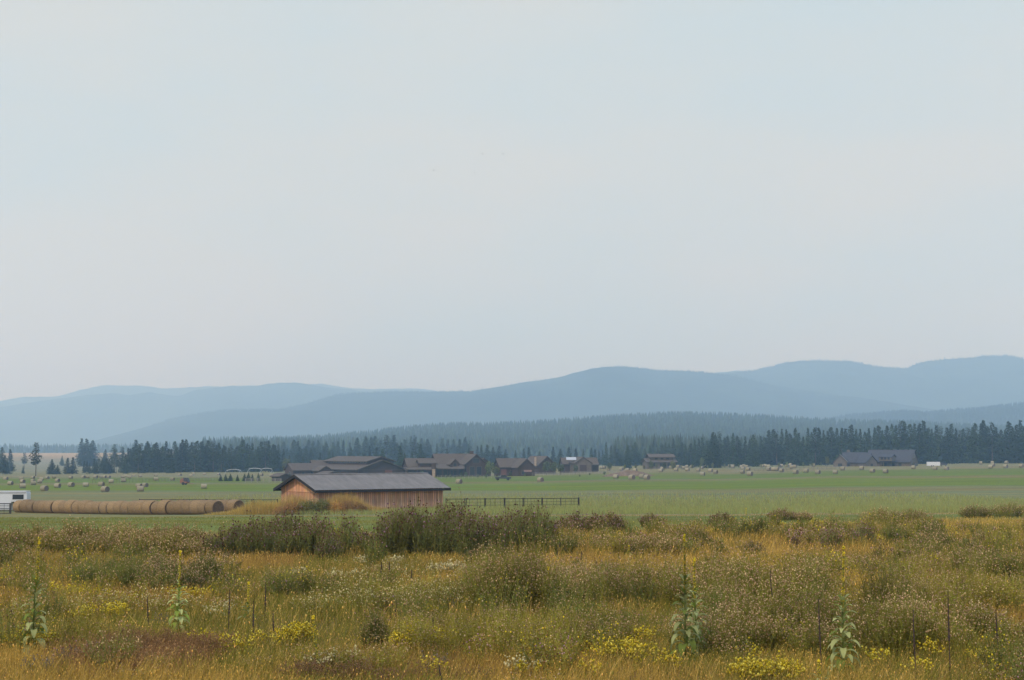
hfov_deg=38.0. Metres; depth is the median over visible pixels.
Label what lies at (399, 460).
fir tree
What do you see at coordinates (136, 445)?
spruce tree
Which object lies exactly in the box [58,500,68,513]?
round bale
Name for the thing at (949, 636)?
dead stalk
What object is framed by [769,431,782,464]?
pine tree
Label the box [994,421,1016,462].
spruce tree
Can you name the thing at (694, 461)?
fir tree
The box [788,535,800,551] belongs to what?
weed bush
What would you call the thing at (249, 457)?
fir tree
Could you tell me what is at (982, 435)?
fir tree
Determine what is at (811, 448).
spruce tree
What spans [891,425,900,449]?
fir tree
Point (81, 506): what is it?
round bale
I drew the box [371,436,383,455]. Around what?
spruce tree
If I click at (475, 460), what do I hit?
window
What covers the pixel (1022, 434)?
spruce tree
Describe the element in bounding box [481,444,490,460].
spruce tree
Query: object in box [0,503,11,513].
corral fence
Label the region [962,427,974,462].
spruce tree
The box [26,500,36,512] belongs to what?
round bale
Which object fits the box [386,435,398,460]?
spruce tree
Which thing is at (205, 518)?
mown grass
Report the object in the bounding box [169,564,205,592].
weed bush
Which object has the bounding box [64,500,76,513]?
round bale
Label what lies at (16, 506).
round bale
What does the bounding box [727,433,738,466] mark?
fir tree
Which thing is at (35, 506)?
round bale
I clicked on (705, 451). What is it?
spruce tree
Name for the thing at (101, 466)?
spruce tree
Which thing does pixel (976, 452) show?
spruce tree
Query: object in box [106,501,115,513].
round bale
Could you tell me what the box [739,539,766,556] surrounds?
weed bush
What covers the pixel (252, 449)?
fir tree
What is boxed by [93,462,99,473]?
spruce tree
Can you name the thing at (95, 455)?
spruce tree
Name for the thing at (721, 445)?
pine tree
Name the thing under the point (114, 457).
pine tree
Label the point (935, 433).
fir tree
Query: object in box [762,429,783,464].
spruce tree
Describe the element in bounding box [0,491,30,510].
horse trailer
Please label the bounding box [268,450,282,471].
spruce tree
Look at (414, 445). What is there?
pine tree
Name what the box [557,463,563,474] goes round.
young tree
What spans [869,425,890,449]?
spruce tree
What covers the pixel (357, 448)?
spruce tree
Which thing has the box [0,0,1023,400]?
sky
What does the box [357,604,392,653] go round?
weed bush
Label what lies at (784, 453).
fir tree
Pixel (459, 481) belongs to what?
round bale
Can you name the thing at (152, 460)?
spruce tree
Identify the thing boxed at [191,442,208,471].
fir tree
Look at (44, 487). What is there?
round bale
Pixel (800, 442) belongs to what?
spruce tree
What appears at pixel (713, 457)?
spruce tree
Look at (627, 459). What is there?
spruce tree
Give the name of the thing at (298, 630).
yellow flowers
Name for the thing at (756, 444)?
spruce tree
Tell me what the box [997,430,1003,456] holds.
spruce tree
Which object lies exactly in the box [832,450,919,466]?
country house
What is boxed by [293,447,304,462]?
spruce tree
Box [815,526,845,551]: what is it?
weed bush
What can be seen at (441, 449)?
pine tree
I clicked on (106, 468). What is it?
spruce tree
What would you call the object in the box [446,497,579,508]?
corral fence
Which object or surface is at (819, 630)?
dead stalk
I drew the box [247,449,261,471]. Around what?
spruce tree
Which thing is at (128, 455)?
fir tree
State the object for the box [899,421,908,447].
fir tree
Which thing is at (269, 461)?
fir tree
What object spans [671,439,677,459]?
fir tree
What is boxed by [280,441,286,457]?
spruce tree
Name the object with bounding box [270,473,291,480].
shed
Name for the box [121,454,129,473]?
fir tree
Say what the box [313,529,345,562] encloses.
weed bush
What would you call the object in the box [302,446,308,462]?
fir tree
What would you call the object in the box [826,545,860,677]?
mullein
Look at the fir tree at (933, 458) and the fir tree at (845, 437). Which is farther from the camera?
the fir tree at (845, 437)
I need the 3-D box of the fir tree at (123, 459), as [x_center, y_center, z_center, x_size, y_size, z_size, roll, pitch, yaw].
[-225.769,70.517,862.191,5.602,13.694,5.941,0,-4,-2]
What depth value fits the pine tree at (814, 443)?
808.44 m
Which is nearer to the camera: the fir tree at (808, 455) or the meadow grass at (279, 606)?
the meadow grass at (279, 606)
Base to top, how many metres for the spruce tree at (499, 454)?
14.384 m
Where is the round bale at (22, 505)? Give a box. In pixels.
[19,499,30,512]
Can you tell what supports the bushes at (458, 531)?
on the ground at (983, 479)
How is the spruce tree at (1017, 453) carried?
on the ground at (983, 479)
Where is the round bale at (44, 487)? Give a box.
[40,485,48,490]
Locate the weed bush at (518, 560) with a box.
[480,546,543,610]
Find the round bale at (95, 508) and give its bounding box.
[92,501,102,513]
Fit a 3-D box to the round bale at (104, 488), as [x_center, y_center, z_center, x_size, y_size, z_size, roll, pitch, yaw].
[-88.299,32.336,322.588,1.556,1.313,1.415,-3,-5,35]
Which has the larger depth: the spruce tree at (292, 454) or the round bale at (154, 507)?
the spruce tree at (292, 454)
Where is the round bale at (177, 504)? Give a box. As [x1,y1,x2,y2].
[173,500,186,514]
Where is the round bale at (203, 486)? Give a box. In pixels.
[201,484,206,488]
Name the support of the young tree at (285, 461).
on the ground at (983, 479)
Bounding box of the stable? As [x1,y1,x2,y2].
[558,457,598,472]
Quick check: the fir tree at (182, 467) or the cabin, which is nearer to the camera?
the cabin
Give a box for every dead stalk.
[147,596,148,632]
[228,590,229,633]
[252,601,253,641]
[818,599,821,670]
[913,610,915,679]
[948,598,950,678]
[996,613,997,644]
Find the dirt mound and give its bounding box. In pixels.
[601,470,654,476]
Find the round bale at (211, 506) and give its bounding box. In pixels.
[205,500,223,513]
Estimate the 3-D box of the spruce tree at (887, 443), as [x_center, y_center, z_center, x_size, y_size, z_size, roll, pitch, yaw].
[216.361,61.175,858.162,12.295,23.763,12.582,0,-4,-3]
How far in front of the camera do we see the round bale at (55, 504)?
191.08 m
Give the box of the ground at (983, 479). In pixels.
[0,451,1023,679]
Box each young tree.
[282,459,290,468]
[485,461,493,475]
[492,466,499,473]
[542,461,550,471]
[550,461,557,474]
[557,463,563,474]
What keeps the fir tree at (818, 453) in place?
on the ground at (983, 479)
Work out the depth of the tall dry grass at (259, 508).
165.26 m
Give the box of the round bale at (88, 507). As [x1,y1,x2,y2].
[85,501,96,513]
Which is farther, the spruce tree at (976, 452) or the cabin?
the spruce tree at (976, 452)
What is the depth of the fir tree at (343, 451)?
1175.78 m
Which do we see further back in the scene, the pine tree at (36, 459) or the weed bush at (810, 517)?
the pine tree at (36, 459)
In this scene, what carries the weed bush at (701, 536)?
on the ground at (983, 479)
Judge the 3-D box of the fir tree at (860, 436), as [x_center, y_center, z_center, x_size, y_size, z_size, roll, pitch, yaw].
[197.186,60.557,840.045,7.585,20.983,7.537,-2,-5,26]
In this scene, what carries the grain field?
on the ground at (983, 479)
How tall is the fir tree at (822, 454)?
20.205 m
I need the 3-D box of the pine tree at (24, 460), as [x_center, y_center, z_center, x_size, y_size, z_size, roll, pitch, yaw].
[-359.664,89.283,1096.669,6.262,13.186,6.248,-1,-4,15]
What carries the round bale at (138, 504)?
on the ground at (983, 479)
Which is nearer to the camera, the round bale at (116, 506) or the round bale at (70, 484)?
the round bale at (116, 506)
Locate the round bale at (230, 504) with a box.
[226,499,243,510]
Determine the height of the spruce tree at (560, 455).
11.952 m
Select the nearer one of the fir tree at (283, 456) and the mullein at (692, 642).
the mullein at (692, 642)
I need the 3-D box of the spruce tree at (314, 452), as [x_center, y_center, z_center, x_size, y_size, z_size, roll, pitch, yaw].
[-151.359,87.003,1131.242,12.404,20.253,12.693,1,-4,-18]
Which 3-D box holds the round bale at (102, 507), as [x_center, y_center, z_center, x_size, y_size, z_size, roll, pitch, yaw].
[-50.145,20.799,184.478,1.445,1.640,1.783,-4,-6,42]
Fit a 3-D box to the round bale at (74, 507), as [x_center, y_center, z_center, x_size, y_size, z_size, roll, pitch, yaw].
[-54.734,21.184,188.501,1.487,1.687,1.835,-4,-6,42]
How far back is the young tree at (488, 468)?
612.30 m
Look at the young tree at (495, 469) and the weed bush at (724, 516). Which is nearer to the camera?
the weed bush at (724, 516)
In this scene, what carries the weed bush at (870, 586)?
on the ground at (983, 479)
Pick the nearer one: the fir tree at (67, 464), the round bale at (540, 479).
the round bale at (540, 479)
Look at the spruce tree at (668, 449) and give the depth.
995.66 m
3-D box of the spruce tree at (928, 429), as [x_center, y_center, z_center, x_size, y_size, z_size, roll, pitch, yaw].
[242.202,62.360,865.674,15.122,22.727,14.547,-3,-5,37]
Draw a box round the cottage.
[493,458,536,475]
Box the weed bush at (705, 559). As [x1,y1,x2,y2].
[689,545,736,574]
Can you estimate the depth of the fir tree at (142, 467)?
802.73 m
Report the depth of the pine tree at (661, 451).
935.99 m
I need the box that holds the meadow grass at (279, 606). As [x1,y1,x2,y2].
[0,515,1023,679]
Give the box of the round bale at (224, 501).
[221,499,228,511]
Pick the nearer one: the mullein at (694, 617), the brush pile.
the mullein at (694, 617)
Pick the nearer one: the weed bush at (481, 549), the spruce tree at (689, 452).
the weed bush at (481, 549)
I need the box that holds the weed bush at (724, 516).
[706,511,733,526]
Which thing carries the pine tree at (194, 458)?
on the ground at (983, 479)
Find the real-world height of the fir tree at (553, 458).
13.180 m
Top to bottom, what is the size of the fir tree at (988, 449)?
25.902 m
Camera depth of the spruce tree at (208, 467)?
830.94 m
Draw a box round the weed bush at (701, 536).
[681,518,714,548]
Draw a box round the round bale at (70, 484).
[67,482,74,486]
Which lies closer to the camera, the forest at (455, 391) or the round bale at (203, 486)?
the round bale at (203, 486)
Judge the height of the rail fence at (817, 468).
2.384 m
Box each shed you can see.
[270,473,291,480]
[273,472,450,508]
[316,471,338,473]
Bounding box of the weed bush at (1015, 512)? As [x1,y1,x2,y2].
[987,501,1023,516]
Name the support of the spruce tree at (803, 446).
on the ground at (983, 479)
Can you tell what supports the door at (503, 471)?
in the cottage
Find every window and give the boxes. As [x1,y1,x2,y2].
[470,466,474,474]
[473,458,478,462]
[476,466,481,474]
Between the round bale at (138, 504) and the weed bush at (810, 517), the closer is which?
the weed bush at (810, 517)
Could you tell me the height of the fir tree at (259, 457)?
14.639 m
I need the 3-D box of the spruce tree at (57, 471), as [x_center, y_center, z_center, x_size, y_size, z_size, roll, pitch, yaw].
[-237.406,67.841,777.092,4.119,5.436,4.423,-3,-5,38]
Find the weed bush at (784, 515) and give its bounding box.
[766,507,795,519]
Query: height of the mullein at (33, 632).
2.188 m
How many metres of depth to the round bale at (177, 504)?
173.97 m
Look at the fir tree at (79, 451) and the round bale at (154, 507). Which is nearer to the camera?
the round bale at (154, 507)
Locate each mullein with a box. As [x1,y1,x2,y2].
[20,537,47,651]
[165,550,189,632]
[237,582,256,625]
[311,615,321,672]
[669,534,700,664]
[683,557,709,657]
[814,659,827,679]
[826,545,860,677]
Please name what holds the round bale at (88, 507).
on the ground at (983, 479)
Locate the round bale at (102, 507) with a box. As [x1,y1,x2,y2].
[99,501,110,513]
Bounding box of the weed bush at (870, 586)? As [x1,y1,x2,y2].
[846,547,926,623]
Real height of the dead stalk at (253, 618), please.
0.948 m
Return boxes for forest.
[0,441,196,452]
[145,365,946,426]
[202,410,1023,459]
[722,354,1022,374]
[830,401,1023,425]
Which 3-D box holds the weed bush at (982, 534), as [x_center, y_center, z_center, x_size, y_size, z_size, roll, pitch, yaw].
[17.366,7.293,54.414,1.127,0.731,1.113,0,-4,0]
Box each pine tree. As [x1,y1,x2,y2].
[21,453,27,463]
[28,442,41,475]
[107,444,120,468]
[110,449,118,468]
[113,455,120,472]
[117,456,122,466]
[133,446,143,465]
[135,443,147,472]
[189,442,198,471]
[207,441,219,471]
[218,448,224,471]
[226,444,236,462]
[260,441,272,471]
[320,445,325,458]
[379,435,393,454]
[406,437,413,453]
[409,435,418,457]
[438,438,445,453]
[659,443,664,453]
[716,431,724,452]
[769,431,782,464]
[807,427,822,465]
[891,420,905,448]
[935,426,945,455]
[957,430,961,446]
[961,427,970,458]
[985,423,998,460]
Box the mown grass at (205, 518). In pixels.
[0,512,1023,537]
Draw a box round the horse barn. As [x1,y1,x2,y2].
[283,456,406,474]
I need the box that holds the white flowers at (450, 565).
[202,554,543,673]
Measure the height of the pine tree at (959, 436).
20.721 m
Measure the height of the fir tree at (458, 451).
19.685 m
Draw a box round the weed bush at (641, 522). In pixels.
[638,513,661,526]
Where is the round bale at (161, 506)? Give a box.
[157,500,172,514]
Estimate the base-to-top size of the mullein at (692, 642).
2.329 m
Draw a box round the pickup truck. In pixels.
[495,475,510,479]
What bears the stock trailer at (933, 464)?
on the ground at (983, 479)
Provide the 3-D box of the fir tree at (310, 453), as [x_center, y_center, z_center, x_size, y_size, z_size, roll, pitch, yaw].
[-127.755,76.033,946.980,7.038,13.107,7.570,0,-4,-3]
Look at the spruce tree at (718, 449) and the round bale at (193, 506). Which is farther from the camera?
the spruce tree at (718, 449)
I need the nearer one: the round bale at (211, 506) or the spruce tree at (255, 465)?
the round bale at (211, 506)
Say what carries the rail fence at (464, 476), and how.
on the ground at (983, 479)
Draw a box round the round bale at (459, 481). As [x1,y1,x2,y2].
[456,479,462,483]
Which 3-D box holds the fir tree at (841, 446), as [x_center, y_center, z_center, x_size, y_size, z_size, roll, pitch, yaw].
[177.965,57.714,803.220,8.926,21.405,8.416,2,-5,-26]
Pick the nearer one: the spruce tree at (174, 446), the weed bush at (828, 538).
the weed bush at (828, 538)
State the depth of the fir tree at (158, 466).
825.14 m
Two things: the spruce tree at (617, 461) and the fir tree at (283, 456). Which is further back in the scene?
the spruce tree at (617, 461)
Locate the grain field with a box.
[158,488,1023,514]
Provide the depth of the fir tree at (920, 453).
828.20 m
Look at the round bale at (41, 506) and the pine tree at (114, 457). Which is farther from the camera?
the pine tree at (114, 457)
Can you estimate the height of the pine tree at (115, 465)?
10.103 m
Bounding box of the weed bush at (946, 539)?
[920,524,957,550]
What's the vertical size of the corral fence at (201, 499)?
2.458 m
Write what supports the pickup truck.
on the ground at (983, 479)
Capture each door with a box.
[501,469,505,474]
[580,465,586,470]
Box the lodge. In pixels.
[401,451,491,476]
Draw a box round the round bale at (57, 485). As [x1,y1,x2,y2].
[54,483,60,487]
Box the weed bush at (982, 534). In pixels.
[970,529,1000,546]
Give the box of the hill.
[866,407,1023,424]
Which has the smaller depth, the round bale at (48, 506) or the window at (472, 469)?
the round bale at (48, 506)
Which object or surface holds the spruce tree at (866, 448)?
on the ground at (983, 479)
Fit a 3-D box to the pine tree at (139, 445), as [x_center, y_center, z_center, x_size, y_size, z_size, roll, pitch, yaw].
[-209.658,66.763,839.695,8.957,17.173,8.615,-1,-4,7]
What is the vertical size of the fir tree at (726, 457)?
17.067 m
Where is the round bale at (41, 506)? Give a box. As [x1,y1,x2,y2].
[38,500,48,512]
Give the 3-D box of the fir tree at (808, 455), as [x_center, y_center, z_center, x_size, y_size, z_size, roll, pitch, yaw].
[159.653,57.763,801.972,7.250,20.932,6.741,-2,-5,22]
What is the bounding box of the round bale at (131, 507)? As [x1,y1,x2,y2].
[128,500,138,514]
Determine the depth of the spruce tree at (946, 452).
817.44 m
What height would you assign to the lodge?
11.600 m
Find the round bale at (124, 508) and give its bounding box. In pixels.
[120,501,132,514]
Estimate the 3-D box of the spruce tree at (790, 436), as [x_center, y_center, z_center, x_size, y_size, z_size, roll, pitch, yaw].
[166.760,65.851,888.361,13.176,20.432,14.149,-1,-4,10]
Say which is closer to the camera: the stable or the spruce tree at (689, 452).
the stable
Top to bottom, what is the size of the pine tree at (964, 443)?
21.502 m
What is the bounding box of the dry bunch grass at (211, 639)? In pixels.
[20,597,494,679]
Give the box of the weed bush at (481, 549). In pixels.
[461,540,508,561]
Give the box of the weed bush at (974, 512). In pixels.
[957,503,996,517]
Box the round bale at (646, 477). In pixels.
[643,475,649,479]
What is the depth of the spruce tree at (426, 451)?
1159.85 m
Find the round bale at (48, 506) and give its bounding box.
[44,500,55,512]
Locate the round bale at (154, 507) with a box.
[151,501,162,514]
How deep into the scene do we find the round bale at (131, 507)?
179.97 m
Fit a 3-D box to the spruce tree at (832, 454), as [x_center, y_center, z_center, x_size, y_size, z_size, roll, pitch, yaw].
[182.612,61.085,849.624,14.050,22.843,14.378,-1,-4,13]
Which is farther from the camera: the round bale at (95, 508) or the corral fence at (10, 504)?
the corral fence at (10, 504)
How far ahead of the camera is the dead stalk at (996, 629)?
25.68 m
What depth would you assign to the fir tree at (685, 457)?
858.57 m
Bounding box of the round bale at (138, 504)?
[134,500,147,514]
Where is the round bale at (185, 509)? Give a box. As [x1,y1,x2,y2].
[181,500,195,514]
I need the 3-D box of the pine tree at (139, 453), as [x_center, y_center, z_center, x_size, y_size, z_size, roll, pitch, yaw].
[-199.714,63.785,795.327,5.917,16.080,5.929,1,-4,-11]
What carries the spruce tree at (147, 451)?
on the ground at (983, 479)
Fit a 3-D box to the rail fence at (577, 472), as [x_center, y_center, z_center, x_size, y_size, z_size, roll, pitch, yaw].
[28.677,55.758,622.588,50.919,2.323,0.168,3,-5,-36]
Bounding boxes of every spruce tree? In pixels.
[0,447,9,471]
[46,459,56,473]
[54,465,60,473]
[59,456,63,465]
[77,438,95,466]
[84,440,100,465]
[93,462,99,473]
[98,459,103,472]
[101,459,112,473]
[127,444,138,471]
[139,443,153,471]
[145,442,163,472]
[152,447,167,472]
[172,441,177,461]
[179,440,191,471]
[186,441,202,471]
[199,445,212,471]
[201,440,216,471]
[213,445,220,470]
[224,448,235,471]
[229,439,252,471]
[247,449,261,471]
[258,441,267,469]
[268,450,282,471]
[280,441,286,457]
[285,440,298,462]
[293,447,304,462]
[295,441,303,456]
[303,440,310,457]
[308,441,318,459]
[315,440,324,459]
[321,441,330,458]
[326,442,337,458]
[334,441,341,456]
[351,437,363,455]
[358,436,375,455]
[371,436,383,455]
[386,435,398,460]
[393,443,407,463]
[402,439,410,457]
[413,438,425,457]
[415,443,425,457]
[422,439,433,457]
[449,439,456,453]
[461,436,469,453]
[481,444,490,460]
[489,447,496,464]
[495,446,503,457]
[555,449,563,462]
[613,449,623,465]
[623,446,632,468]
[629,442,641,465]
[666,443,671,453]
[676,442,684,465]
[686,443,697,465]
[699,440,710,465]
[703,432,722,467]
[712,435,725,465]
[731,435,743,464]
[745,434,760,466]
[753,440,762,465]
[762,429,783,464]
[762,430,771,463]
[783,433,793,460]
[785,428,805,465]
[797,433,801,454]
[798,437,807,465]
[809,432,814,464]
[824,427,839,464]
[833,428,840,451]
[844,424,859,451]
[858,432,872,451]
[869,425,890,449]
[881,425,892,449]
[887,424,897,449]
[901,424,922,463]
[917,420,936,461]
[925,428,941,462]
[937,427,959,463]
[944,424,963,462]
[958,428,969,462]
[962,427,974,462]
[964,423,987,463]
[978,426,995,461]
[987,427,1003,462]
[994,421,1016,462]
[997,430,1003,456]
[1005,425,1023,462]
[1019,427,1023,454]
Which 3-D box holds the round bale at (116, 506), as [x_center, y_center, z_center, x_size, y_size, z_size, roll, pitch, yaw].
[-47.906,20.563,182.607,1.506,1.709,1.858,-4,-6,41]
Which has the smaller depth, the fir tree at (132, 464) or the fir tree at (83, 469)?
the fir tree at (83, 469)
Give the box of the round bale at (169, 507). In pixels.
[166,501,179,514]
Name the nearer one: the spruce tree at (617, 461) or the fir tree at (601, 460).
the spruce tree at (617, 461)
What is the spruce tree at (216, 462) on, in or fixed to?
on the ground at (983, 479)
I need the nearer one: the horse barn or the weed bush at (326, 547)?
the weed bush at (326, 547)
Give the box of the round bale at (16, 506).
[13,500,22,512]
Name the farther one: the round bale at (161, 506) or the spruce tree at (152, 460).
the spruce tree at (152, 460)
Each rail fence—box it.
[92,478,179,482]
[437,475,491,478]
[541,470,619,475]
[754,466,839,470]
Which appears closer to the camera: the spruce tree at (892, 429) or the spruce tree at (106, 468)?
the spruce tree at (106, 468)
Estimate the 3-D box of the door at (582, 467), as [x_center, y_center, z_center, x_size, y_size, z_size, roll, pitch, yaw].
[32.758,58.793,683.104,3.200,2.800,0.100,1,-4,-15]
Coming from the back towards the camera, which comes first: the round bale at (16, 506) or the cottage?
the cottage
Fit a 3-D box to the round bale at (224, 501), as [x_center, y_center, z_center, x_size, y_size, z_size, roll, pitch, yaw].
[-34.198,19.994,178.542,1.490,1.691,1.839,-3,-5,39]
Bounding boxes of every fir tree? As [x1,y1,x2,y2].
[0,455,12,473]
[7,449,16,470]
[62,458,70,473]
[66,457,78,473]
[75,438,83,465]
[82,461,86,472]
[109,457,115,472]
[118,450,124,471]
[119,449,130,472]
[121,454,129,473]
[128,447,137,472]
[138,450,148,472]
[153,449,163,472]
[161,448,170,472]
[166,449,176,472]
[173,447,179,471]
[174,440,189,471]
[185,442,192,466]
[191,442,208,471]
[216,445,230,471]
[244,445,252,471]
[250,443,257,462]
[256,446,261,469]
[261,440,273,470]
[280,449,286,469]
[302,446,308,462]
[307,449,313,462]
[340,441,345,455]
[395,446,403,465]
[456,439,463,453]
[551,447,557,465]
[600,450,604,464]
[602,442,609,465]
[607,445,613,465]
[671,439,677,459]
[682,444,688,465]
[690,440,698,466]
[696,438,704,466]
[721,438,728,465]
[722,436,730,465]
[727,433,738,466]
[741,436,748,464]
[759,436,765,463]
[779,428,783,463]
[781,429,792,464]
[802,428,814,465]
[812,428,828,464]
[818,430,827,464]
[833,428,846,459]
[843,428,849,449]
[858,429,862,450]
[866,428,871,449]
[872,427,876,445]
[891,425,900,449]
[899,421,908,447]
[912,424,916,443]
[913,424,929,463]
[927,428,937,461]
[933,425,940,461]
[954,428,963,462]
[975,423,989,462]
[980,419,995,462]
[1000,429,1010,462]
[1018,420,1023,438]
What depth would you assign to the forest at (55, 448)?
3060.16 m
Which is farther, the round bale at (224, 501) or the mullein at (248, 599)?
the round bale at (224, 501)
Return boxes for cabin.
[641,454,677,468]
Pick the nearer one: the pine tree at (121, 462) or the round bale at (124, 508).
the round bale at (124, 508)
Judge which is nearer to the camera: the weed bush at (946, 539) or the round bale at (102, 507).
the weed bush at (946, 539)
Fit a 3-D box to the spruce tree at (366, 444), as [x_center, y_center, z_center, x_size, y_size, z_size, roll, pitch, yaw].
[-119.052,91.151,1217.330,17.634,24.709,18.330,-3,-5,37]
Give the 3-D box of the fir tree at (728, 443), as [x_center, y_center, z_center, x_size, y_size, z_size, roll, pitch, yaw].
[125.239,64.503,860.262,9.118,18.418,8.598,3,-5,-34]
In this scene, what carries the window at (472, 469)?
in the lodge
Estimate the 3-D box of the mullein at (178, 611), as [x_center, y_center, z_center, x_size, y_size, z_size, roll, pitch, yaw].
[-6.497,4.962,28.908,0.490,1.739,0.484,0,-4,0]
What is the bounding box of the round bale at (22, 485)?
[19,483,25,487]
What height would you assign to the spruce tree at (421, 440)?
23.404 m
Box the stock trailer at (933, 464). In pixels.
[926,462,946,465]
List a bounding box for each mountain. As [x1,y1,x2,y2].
[0,382,371,447]
[0,384,438,406]
[66,367,945,449]
[714,370,742,374]
[727,356,1023,409]
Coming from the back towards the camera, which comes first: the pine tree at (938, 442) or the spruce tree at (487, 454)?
the spruce tree at (487, 454)
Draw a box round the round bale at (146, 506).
[142,500,155,514]
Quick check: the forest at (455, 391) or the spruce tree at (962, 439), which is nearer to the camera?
the spruce tree at (962, 439)
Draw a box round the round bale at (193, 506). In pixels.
[189,500,203,514]
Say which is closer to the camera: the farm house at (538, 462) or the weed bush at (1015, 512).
the weed bush at (1015, 512)
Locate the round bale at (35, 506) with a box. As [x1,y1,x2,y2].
[33,500,42,512]
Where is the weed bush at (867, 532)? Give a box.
[848,520,878,548]
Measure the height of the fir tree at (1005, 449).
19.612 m
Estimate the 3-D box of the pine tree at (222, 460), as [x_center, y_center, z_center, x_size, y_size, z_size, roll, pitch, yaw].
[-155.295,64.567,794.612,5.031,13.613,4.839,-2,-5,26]
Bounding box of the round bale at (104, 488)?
[100,486,109,491]
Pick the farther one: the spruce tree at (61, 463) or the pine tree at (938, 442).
the spruce tree at (61, 463)
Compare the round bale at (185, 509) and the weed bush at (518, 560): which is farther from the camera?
the round bale at (185, 509)
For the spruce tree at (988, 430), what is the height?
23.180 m
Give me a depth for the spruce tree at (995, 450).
849.89 m
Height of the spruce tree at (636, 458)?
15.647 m
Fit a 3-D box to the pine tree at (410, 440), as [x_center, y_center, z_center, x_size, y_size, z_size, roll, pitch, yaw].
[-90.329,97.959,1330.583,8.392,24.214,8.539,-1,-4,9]
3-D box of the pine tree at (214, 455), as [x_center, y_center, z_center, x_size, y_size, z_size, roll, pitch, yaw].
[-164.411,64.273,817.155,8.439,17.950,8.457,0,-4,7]
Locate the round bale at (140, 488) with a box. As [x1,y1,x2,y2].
[137,486,143,490]
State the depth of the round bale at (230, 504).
177.00 m
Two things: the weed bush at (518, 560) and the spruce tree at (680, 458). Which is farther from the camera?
the spruce tree at (680, 458)
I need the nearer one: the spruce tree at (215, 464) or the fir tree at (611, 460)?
the spruce tree at (215, 464)
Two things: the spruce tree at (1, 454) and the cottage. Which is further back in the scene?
the spruce tree at (1, 454)
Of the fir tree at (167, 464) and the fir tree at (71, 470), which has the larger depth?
the fir tree at (167, 464)
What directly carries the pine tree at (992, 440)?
on the ground at (983, 479)
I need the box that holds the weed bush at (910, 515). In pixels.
[895,508,935,522]
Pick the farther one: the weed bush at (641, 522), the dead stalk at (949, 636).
the weed bush at (641, 522)
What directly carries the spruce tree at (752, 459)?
on the ground at (983, 479)
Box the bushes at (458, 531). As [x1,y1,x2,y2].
[199,489,628,561]
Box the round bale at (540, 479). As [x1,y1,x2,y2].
[537,477,543,481]
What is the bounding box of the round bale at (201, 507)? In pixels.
[197,501,207,514]
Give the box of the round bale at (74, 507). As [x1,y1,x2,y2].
[71,500,80,513]
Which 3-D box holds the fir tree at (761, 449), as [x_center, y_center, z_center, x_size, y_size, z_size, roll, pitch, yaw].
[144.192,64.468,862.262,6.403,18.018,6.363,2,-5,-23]
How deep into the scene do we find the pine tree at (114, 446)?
1117.04 m
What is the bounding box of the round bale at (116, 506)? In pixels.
[113,500,124,513]
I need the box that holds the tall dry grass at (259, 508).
[201,492,454,514]
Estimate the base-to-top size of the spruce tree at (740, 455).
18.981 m
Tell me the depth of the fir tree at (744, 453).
837.53 m
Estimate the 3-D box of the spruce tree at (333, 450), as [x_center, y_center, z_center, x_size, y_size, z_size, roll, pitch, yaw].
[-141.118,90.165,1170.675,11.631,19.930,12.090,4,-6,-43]
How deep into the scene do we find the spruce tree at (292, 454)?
1129.75 m
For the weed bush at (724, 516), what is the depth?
80.03 m
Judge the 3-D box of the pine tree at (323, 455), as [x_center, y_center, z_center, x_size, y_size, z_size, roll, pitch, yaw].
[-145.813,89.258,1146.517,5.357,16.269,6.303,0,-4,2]
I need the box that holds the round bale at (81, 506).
[78,500,91,513]
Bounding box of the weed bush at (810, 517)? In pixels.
[793,511,813,519]
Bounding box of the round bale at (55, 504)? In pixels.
[52,500,63,512]
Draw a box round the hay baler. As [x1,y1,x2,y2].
[180,477,192,484]
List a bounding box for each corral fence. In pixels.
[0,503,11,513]
[139,499,277,501]
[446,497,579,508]
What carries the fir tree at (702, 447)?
on the ground at (983, 479)
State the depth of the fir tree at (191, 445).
845.41 m
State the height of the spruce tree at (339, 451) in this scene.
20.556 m
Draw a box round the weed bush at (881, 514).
[858,507,901,522]
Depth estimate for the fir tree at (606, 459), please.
930.84 m
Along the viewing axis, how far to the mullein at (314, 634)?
23.55 m
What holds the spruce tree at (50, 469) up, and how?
on the ground at (983, 479)
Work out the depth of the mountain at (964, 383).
6790.64 m
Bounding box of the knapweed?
[0,508,1023,679]
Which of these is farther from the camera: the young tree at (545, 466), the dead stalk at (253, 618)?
the young tree at (545, 466)
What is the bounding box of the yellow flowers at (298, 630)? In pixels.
[0,519,1022,679]
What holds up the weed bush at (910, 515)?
on the ground at (983, 479)
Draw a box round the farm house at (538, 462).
[528,456,555,473]
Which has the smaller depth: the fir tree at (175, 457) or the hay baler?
the hay baler
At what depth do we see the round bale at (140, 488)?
325.88 m
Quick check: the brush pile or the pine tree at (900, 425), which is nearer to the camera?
the brush pile
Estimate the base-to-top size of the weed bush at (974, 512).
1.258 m
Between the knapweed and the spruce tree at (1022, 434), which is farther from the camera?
the spruce tree at (1022, 434)
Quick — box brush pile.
[270,498,366,514]

